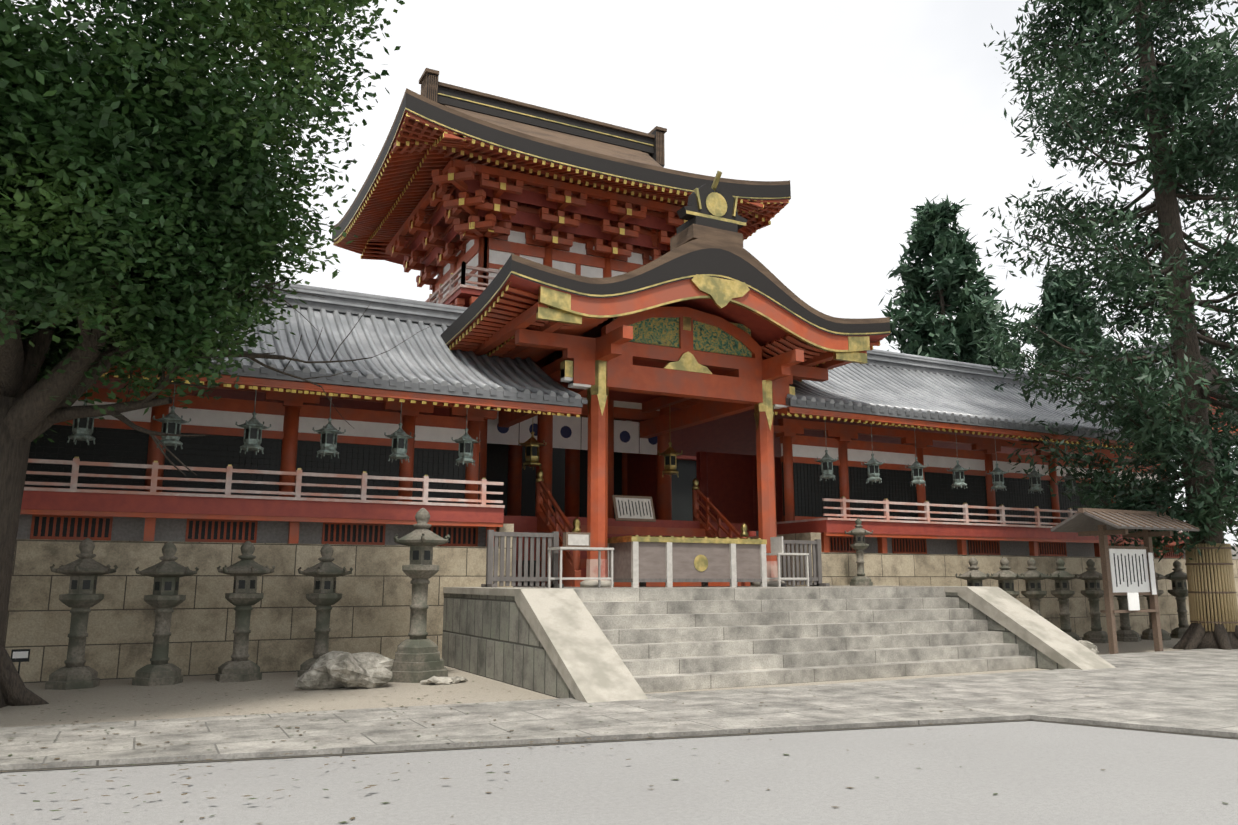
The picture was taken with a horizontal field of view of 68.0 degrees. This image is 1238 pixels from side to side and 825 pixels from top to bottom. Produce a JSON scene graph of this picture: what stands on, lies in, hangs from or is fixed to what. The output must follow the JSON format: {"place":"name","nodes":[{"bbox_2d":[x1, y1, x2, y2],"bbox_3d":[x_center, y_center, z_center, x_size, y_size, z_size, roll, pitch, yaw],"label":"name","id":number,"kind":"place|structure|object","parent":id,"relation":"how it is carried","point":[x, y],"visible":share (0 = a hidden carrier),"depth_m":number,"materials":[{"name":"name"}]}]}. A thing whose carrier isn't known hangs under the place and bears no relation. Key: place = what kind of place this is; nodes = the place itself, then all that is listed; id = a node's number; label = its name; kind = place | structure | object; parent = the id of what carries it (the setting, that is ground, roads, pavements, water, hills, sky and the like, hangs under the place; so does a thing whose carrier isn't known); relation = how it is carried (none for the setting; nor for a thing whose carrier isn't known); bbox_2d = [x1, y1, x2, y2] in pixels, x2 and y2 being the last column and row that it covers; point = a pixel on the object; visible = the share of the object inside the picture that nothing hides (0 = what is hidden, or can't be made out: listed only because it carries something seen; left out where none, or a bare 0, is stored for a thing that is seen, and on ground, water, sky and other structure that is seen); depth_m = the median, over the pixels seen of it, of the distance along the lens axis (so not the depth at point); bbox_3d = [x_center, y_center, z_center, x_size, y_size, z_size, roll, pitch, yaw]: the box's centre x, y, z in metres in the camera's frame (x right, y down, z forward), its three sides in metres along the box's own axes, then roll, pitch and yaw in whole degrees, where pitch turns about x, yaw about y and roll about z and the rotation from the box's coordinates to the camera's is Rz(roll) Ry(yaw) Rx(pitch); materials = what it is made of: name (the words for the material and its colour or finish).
{"place":"outdoors","nodes":[
{"label":"outdoors","id":0,"kind":"place"},
{"bbox_2d":[0,0,434,707],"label":"camphor tree","id":1,"kind":"object","parent":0,"point":[174,235],"depth_m":11.32,"materials":[{"name":"green plant"}]},
{"bbox_2d":[0,634,1182,727],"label":"sand ground","id":2,"kind":"structure","parent":0,"point":[203,692],"depth_m":12.51,"materials":[{"name":"beige sand"}]},
{"bbox_2d":[11,508,1199,672],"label":"signboards","id":3,"kind":"object","parent":2,"relation":"on","point":[1129,571],"visible":0.94,"depth_m":19.68,"materials":[{"name":"brown wood"}]},
{"bbox_2d":[45,508,1188,689],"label":"stone lanterns","id":4,"kind":"object","parent":2,"relation":"on","point":[417,659],"visible":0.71,"depth_m":14.69,"materials":[{"name":"grey stone"}]},
{"bbox_2d":[295,640,1098,689],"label":"rocks","id":5,"kind":"object","parent":2,"relation":"on","point":[343,669],"visible":0.9,"depth_m":13.36,"materials":[{"name":"grey stone"}]},
{"bbox_2d":[0,721,1237,824],"bbox_3d":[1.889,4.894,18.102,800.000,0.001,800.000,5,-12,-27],"label":"ground","id":6,"kind":"structure","parent":0,"point":[1038,773],"depth_m":7.17,"materials":[{"name":"grey concrete"}]},
{"bbox_2d":[0,633,1237,823],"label":"ground litter","id":7,"kind":"object","parent":6,"relation":"on","point":[530,744],"visible":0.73,"depth_m":8.87,"materials":[{"name":"plant"}]},
{"bbox_2d":[4,514,1237,681],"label":"stone wall","id":8,"kind":"structure","parent":6,"relation":"on","point":[371,611],"depth_m":16.09,"materials":[{"name":"beige stone"}]},
{"bbox_2d":[20,280,587,546],"bbox_3d":[-28.169,-1.906,9.317,57.510,5.840,8.450,5,-12,-27],"label":"corridor","id":9,"kind":"object","parent":8,"relation":"on","point":[403,448],"visible":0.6,"depth_m":17.40,"materials":[{"name":"red paint"}]},
{"bbox_2d":[332,68,790,559],"bbox_3d":[-2.156,-2.666,27.536,11.208,14.250,9.804,5,-12,-27],"label":"temple tower gate","id":10,"kind":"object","parent":8,"relation":"on","point":[464,194],"visible":0.67,"depth_m":25.46,"materials":[{"name":"red paint"}]},
{"bbox_2d":[481,495,829,587],"bbox_3d":[0.898,2.644,19.254,8.100,2.000,2.702,5,-12,-27],"label":"offering box and furniture","id":11,"kind":"object","parent":8,"relation":"on","point":[637,561],"visible":0.98,"depth_m":18.37,"materials":[{"name":"grey paint"}]},
{"bbox_2d":[440,171,890,586],"bbox_3d":[0.463,-0.272,21.881,9.208,8.678,7.432,5,-12,-27],"label":"entrance porch","id":12,"kind":"object","parent":8,"relation":"on","point":[708,317],"visible":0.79,"depth_m":19.54,"materials":[{"name":"red paint"}]},
{"bbox_2d":[518,403,681,477],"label":"hanging lanterns","id":13,"kind":"object","parent":12,"relation":"attached to","point":[532,444],"visible":1,"depth_m":22.49,"materials":[{"name":"metal"}]},
{"bbox_2d":[671,349,1228,557],"bbox_3d":[9.716,1.327,28.364,17.360,6.290,8.461,5,-12,-27],"label":"corridor","id":14,"kind":"object","parent":8,"relation":"on","point":[905,452],"visible":0.56,"depth_m":25.22,"materials":[{"name":"red paint"}]},
{"bbox_2d":[1020,332,1237,451],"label":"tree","id":15,"kind":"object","parent":14,"relation":"on","point":[1209,376],"depth_m":28.36,"materials":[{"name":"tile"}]},
{"bbox_2d":[878,193,1071,458],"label":"forest cedar needles","id":16,"kind":"object","parent":6,"relation":"on","point":[952,260],"depth_m":64.63,"materials":[{"name":"green plant"}]},
{"bbox_2d":[987,311,1031,368],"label":"forest cedar needles","id":17,"kind":"object","parent":6,"relation":"on","point":[1007,336],"depth_m":71.32,"materials":[{"name":"green plant"}]},
{"bbox_2d":[1011,262,1130,460],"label":"forest cedar needles","id":18,"kind":"object","parent":6,"relation":"on","point":[1053,296],"depth_m":72.26,"materials":[{"name":"green plant"}]},
{"bbox_2d":[0,648,1237,770],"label":"paved path","id":19,"kind":"structure","parent":0,"point":[1160,690],"depth_m":10.33,"materials":[{"name":"stone"}]},
{"bbox_2d":[442,585,1115,702],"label":"stone stairs","id":20,"kind":"structure","parent":19,"relation":"on","point":[593,644],"depth_m":15.18,"materials":[{"name":"grey stone"}]},
{"bbox_2d":[3,0,1237,545],"label":"sky","id":21,"kind":"structure","parent":0,"point":[870,110],"materials":[{"name":"white"}]},
{"bbox_2d":[516,455,758,585],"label":"hall","id":22,"kind":"structure","parent":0,"point":[682,506],"depth_m":35.85,"materials":[{"name":"wood"}]},
{"bbox_2d":[536,469,750,586],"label":"wooden stairs","id":23,"kind":"structure","parent":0,"point":[574,563],"depth_m":21.23,"materials":[{"name":"red paint"}]},
{"bbox_2d":[974,0,1237,649],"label":"cedar","id":24,"kind":"object","parent":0,"point":[1202,93],"depth_m":22.06,"materials":[{"name":"green plant"}]}
]}

